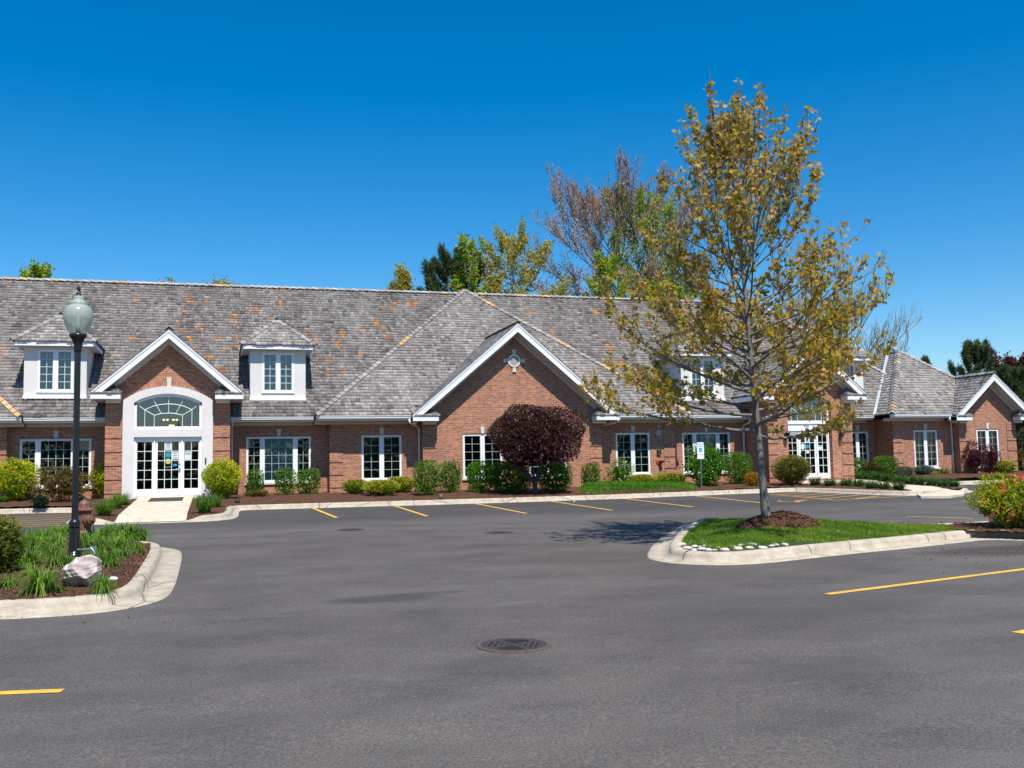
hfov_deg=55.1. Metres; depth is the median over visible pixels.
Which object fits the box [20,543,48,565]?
daylily
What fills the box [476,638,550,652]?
drain cover
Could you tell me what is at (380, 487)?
yew
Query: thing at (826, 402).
arched window
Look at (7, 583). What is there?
daylily
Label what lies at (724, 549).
river stone
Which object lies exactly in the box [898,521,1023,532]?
mulch bed
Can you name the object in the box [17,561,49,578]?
daylily
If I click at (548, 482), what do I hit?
hedge bush
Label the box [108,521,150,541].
daylily
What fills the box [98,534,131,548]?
daylily
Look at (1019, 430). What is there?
pine tree
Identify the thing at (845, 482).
lily turf
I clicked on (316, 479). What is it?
shrub
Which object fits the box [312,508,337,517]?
parking stripe
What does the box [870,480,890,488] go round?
lily turf
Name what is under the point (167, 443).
door
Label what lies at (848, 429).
plaque
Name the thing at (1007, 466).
yew
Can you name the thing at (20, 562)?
daylily
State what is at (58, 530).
daylily
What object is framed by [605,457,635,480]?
viburnum
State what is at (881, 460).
hedge bush
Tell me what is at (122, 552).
daylily
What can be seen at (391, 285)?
thin tree
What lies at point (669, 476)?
yew
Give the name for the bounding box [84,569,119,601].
daylily
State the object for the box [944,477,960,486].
lily turf
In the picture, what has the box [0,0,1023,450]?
sky
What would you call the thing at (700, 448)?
parking sign
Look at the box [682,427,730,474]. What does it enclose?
window
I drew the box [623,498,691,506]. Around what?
parking stripe
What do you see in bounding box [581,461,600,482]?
hedge bush
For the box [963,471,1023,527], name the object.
quince bush
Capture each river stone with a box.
[682,546,692,549]
[719,548,729,551]
[733,546,742,550]
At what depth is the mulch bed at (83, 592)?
12.69 m
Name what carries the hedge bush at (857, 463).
on the mulch bed at (317, 497)
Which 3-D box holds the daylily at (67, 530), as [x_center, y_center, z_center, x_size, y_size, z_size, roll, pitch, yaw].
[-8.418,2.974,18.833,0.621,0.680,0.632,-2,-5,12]
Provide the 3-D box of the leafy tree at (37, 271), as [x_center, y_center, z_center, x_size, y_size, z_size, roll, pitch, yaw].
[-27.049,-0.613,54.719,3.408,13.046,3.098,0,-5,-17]
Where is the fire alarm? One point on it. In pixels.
(658, 432)
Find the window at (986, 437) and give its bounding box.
[976,423,999,467]
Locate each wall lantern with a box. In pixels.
[784,429,789,439]
[839,431,844,438]
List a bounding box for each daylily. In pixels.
[0,571,22,589]
[10,565,73,598]
[11,556,30,566]
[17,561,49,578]
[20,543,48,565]
[21,527,44,541]
[21,530,35,546]
[24,532,57,550]
[30,524,58,540]
[34,538,67,556]
[38,550,71,566]
[46,523,68,540]
[48,527,67,548]
[57,552,77,564]
[61,522,68,540]
[80,528,101,547]
[81,550,101,558]
[82,534,115,552]
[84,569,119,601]
[91,522,116,540]
[93,544,125,566]
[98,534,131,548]
[101,521,126,536]
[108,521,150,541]
[111,546,134,557]
[112,531,141,546]
[129,541,149,554]
[134,524,153,540]
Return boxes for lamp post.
[63,285,96,559]
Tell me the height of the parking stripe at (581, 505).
0.092 m
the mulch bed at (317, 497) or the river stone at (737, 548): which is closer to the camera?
the river stone at (737, 548)
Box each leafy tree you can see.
[18,258,55,278]
[583,250,634,297]
[634,276,688,299]
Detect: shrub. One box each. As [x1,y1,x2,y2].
[27,464,96,501]
[246,469,264,490]
[274,467,296,494]
[296,468,320,493]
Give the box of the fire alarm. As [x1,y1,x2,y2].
[655,425,661,435]
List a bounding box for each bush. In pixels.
[0,457,42,500]
[89,459,104,497]
[201,457,242,498]
[412,459,440,494]
[439,459,461,492]
[466,460,492,492]
[488,460,534,491]
[538,462,573,491]
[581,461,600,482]
[682,443,727,485]
[723,451,753,483]
[854,457,866,476]
[872,455,899,476]
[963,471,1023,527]
[1017,449,1023,470]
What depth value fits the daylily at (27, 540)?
16.77 m
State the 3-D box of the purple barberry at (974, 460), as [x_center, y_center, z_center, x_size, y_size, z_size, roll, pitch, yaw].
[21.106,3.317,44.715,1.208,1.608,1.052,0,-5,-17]
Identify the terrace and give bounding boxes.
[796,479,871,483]
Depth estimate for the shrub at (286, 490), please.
35.54 m
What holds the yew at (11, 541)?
on the mulch bed at (83, 592)
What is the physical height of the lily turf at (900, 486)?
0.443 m
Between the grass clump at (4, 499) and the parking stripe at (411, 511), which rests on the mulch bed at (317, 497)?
the grass clump at (4, 499)
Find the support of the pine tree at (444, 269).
on the ground
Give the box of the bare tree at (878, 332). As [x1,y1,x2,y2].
[758,267,923,354]
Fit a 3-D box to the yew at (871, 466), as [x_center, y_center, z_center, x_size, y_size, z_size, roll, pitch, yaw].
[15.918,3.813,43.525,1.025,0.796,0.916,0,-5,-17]
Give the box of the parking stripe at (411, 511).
[395,506,426,515]
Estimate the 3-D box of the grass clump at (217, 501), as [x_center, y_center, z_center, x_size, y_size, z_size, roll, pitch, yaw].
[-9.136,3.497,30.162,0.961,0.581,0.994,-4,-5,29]
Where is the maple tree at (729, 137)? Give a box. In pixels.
[579,68,897,517]
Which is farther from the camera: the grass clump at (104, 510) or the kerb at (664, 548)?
the grass clump at (104, 510)
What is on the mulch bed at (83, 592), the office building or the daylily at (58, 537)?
the daylily at (58, 537)
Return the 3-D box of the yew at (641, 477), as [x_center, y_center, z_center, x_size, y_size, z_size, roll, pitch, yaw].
[5.300,3.907,40.000,1.231,0.530,1.170,0,-5,-17]
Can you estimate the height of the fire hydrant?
0.828 m
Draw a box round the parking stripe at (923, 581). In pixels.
[824,568,1023,593]
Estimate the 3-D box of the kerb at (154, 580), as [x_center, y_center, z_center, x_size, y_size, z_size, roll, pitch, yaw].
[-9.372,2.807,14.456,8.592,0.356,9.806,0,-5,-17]
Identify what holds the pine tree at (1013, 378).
on the ground
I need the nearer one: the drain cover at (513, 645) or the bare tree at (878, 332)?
the drain cover at (513, 645)
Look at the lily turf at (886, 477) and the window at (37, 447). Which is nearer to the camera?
the window at (37, 447)
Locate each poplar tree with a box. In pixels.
[448,230,489,292]
[591,178,705,298]
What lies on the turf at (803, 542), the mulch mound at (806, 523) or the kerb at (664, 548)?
the mulch mound at (806, 523)
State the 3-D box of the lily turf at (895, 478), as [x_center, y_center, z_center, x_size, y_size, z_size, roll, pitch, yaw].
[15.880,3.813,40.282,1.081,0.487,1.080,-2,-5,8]
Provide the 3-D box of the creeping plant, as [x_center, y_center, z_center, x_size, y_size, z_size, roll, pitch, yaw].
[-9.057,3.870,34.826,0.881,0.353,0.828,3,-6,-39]
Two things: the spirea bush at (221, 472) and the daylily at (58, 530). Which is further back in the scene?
the spirea bush at (221, 472)
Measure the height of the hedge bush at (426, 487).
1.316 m
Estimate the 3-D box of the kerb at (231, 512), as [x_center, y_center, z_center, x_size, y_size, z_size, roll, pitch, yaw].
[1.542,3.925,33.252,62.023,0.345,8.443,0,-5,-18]
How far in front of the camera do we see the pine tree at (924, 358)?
69.31 m
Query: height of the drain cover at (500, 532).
0.032 m
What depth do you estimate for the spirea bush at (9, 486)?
33.50 m
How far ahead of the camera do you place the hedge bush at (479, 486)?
36.04 m
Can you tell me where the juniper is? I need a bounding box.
[31,493,50,508]
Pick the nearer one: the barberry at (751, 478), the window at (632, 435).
the barberry at (751, 478)
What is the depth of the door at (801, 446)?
41.71 m
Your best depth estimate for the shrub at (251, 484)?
36.25 m
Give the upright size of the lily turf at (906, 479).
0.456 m
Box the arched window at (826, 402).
[788,398,828,422]
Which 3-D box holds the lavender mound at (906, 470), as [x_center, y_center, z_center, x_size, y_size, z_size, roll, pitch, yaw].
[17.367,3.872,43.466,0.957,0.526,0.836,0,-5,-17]
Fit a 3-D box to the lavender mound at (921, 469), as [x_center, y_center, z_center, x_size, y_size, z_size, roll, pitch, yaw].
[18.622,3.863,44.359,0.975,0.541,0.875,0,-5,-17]
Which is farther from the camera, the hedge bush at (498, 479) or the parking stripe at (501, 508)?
the hedge bush at (498, 479)
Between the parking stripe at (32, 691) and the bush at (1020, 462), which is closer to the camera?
the parking stripe at (32, 691)
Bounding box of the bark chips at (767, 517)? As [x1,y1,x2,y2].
[733,510,820,528]
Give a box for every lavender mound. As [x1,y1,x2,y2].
[894,466,916,475]
[912,464,934,474]
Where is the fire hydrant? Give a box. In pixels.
[78,498,95,540]
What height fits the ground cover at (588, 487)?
0.471 m
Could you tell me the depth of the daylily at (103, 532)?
18.14 m
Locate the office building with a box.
[0,277,1023,508]
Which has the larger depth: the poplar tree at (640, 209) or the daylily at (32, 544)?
the poplar tree at (640, 209)
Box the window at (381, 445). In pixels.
[362,428,401,481]
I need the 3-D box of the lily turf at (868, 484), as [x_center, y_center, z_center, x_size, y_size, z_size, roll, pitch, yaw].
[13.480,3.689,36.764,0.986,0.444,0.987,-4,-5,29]
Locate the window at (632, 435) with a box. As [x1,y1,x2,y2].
[616,426,652,475]
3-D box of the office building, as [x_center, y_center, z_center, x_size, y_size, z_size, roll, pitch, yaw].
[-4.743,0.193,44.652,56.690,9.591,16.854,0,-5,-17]
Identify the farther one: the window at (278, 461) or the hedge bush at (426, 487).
the window at (278, 461)
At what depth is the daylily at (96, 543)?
15.76 m
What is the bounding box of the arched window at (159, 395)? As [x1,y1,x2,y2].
[134,394,201,428]
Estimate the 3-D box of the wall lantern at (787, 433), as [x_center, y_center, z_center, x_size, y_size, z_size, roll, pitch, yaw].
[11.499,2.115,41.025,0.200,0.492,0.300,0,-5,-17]
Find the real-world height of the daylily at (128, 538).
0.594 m
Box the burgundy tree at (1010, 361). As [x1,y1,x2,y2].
[989,343,1023,397]
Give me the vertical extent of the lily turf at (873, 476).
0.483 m
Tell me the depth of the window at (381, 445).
37.60 m
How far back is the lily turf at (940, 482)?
37.58 m
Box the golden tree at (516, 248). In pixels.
[478,215,572,295]
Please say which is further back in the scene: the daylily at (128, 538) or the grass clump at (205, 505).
the grass clump at (205, 505)
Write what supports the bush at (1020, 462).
on the mulch bed at (317, 497)
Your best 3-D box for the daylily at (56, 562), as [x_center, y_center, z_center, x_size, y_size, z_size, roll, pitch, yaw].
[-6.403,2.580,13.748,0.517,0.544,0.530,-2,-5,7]
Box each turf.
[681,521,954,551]
[807,475,821,484]
[823,476,838,485]
[836,476,855,485]
[851,477,865,486]
[854,470,870,478]
[862,479,879,487]
[865,470,884,479]
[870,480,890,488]
[877,471,894,480]
[890,480,912,489]
[892,474,903,482]
[899,474,914,483]
[905,475,929,483]
[918,476,942,484]
[933,477,948,485]
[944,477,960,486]
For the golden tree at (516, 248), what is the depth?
61.12 m
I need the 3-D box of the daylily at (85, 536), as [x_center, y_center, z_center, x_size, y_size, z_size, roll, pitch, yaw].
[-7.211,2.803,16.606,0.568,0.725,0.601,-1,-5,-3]
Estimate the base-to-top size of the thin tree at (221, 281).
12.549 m
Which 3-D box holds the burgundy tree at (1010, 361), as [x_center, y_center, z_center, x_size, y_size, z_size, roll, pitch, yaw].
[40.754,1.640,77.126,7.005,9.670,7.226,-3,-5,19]
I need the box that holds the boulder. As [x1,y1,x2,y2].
[61,555,101,586]
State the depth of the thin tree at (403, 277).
60.86 m
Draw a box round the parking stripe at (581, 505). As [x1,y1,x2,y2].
[552,501,608,509]
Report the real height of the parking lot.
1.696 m
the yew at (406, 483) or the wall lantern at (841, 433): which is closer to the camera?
the yew at (406, 483)
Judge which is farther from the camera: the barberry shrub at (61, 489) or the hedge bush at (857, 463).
the hedge bush at (857, 463)
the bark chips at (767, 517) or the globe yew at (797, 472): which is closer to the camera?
the bark chips at (767, 517)
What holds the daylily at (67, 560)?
on the mulch bed at (83, 592)
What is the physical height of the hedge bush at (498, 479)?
1.205 m
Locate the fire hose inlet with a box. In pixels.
[656,458,663,466]
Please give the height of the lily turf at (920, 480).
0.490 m
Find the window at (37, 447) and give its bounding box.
[18,431,91,489]
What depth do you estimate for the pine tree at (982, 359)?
68.02 m
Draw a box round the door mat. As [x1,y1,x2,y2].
[148,497,183,501]
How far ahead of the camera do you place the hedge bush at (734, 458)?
39.92 m
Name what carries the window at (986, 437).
in the office building
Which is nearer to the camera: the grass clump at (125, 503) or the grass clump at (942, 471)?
the grass clump at (125, 503)
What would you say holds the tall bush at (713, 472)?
on the mulch bed at (317, 497)
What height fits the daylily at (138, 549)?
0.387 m
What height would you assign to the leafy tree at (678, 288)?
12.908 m
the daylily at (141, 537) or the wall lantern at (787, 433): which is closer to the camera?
the daylily at (141, 537)
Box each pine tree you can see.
[414,242,502,292]
[920,354,931,364]
[947,338,996,375]
[993,362,1023,448]
[1015,420,1023,450]
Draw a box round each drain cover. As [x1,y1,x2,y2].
[336,529,365,530]
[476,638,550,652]
[485,531,514,533]
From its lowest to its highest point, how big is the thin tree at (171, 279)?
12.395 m
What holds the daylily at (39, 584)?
on the mulch bed at (83, 592)
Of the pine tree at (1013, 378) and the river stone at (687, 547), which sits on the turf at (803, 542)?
the river stone at (687, 547)
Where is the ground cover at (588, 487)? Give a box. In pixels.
[579,479,697,493]
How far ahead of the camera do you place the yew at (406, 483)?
36.25 m
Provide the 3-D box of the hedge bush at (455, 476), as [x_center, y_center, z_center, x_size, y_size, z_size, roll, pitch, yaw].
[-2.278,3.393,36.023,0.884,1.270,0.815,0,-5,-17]
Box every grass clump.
[0,495,10,501]
[90,496,120,515]
[100,493,130,508]
[110,492,134,504]
[187,493,222,512]
[207,492,226,506]
[937,466,949,473]
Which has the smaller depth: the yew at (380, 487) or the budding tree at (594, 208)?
the yew at (380, 487)
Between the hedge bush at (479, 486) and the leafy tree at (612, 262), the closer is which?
the hedge bush at (479, 486)
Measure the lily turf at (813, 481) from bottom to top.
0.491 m
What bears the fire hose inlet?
attached to the office building
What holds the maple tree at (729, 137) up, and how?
on the mulch mound at (806, 523)
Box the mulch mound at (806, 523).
[736,510,818,529]
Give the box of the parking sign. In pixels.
[697,442,703,487]
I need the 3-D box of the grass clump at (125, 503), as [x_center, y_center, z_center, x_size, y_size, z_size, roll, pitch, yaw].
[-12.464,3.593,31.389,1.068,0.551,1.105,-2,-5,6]
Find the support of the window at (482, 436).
in the office building
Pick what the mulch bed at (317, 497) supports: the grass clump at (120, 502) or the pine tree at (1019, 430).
the grass clump at (120, 502)
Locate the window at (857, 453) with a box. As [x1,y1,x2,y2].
[852,425,868,469]
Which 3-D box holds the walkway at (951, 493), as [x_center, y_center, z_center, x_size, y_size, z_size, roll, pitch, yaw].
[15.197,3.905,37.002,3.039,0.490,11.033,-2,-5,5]
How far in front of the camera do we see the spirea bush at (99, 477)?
34.33 m
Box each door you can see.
[155,439,180,495]
[799,433,817,478]
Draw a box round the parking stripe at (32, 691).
[0,689,63,693]
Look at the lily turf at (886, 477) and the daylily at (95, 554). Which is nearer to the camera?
the daylily at (95, 554)
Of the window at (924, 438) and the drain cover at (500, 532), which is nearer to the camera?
the drain cover at (500, 532)
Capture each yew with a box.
[0,513,27,573]
[341,479,366,493]
[361,479,400,495]
[388,476,415,491]
[626,474,656,484]
[655,472,685,481]
[770,454,812,484]
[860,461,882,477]
[994,459,1017,472]
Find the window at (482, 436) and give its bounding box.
[462,426,501,479]
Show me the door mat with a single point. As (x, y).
(167, 499)
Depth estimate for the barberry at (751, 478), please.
38.51 m
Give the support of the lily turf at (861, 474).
on the mulch bed at (317, 497)
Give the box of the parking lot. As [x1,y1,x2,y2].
[0,484,1023,767]
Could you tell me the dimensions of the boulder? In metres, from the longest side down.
0.453 x 0.432 x 0.337 m
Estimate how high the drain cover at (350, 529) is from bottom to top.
0.032 m
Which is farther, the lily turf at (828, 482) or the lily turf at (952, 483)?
the lily turf at (828, 482)
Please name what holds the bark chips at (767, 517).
on the mulch mound at (806, 523)
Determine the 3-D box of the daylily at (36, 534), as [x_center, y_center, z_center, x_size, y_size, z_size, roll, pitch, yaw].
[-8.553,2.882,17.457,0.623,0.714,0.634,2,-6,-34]
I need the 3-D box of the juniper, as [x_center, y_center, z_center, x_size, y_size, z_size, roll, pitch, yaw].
[-14.831,3.673,30.867,0.589,0.531,0.627,0,-5,-17]
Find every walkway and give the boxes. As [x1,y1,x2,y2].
[114,496,192,522]
[864,481,964,497]
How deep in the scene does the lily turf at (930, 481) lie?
38.43 m
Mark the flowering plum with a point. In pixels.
(543, 435)
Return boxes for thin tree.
[159,274,176,282]
[204,274,239,284]
[386,279,399,289]
[392,261,415,290]
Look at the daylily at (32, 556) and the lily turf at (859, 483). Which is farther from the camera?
the lily turf at (859, 483)
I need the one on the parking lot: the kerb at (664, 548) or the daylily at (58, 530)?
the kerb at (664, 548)
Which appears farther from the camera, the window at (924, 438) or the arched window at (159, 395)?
the window at (924, 438)
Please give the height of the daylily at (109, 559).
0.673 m
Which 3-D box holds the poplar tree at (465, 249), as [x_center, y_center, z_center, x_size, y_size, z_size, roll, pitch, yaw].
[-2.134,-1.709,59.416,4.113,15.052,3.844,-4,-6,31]
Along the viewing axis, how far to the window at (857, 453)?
45.42 m
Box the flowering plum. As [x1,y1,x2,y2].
[486,403,589,494]
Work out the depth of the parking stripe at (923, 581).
12.36 m
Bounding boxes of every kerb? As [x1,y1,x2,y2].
[0,480,1003,524]
[0,541,181,618]
[647,517,1023,564]
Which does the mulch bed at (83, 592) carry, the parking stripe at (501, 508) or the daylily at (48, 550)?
the daylily at (48, 550)
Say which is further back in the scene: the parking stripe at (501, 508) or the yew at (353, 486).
the yew at (353, 486)
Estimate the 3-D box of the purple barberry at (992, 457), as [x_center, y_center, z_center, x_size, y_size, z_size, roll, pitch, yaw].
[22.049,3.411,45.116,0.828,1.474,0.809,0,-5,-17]
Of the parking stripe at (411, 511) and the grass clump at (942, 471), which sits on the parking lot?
the parking stripe at (411, 511)
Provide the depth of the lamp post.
14.36 m
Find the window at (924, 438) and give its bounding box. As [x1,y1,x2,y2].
[913,424,940,468]
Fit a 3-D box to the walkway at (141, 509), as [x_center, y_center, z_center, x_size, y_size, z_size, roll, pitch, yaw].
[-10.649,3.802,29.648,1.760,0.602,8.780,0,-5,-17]
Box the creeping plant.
[244,489,268,496]
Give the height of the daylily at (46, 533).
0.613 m
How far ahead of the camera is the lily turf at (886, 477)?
41.26 m
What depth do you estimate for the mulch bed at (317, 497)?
34.62 m
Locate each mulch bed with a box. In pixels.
[0,471,1023,521]
[0,541,151,599]
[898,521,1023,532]
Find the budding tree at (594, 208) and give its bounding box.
[523,141,726,299]
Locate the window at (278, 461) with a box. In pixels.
[245,429,310,484]
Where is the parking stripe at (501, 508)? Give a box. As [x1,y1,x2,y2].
[479,504,523,512]
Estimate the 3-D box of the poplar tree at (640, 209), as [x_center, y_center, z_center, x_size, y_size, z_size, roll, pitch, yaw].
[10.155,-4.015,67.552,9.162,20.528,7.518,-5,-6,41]
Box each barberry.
[743,471,758,485]
[961,440,987,473]
[981,443,1001,472]
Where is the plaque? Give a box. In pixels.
[842,424,851,430]

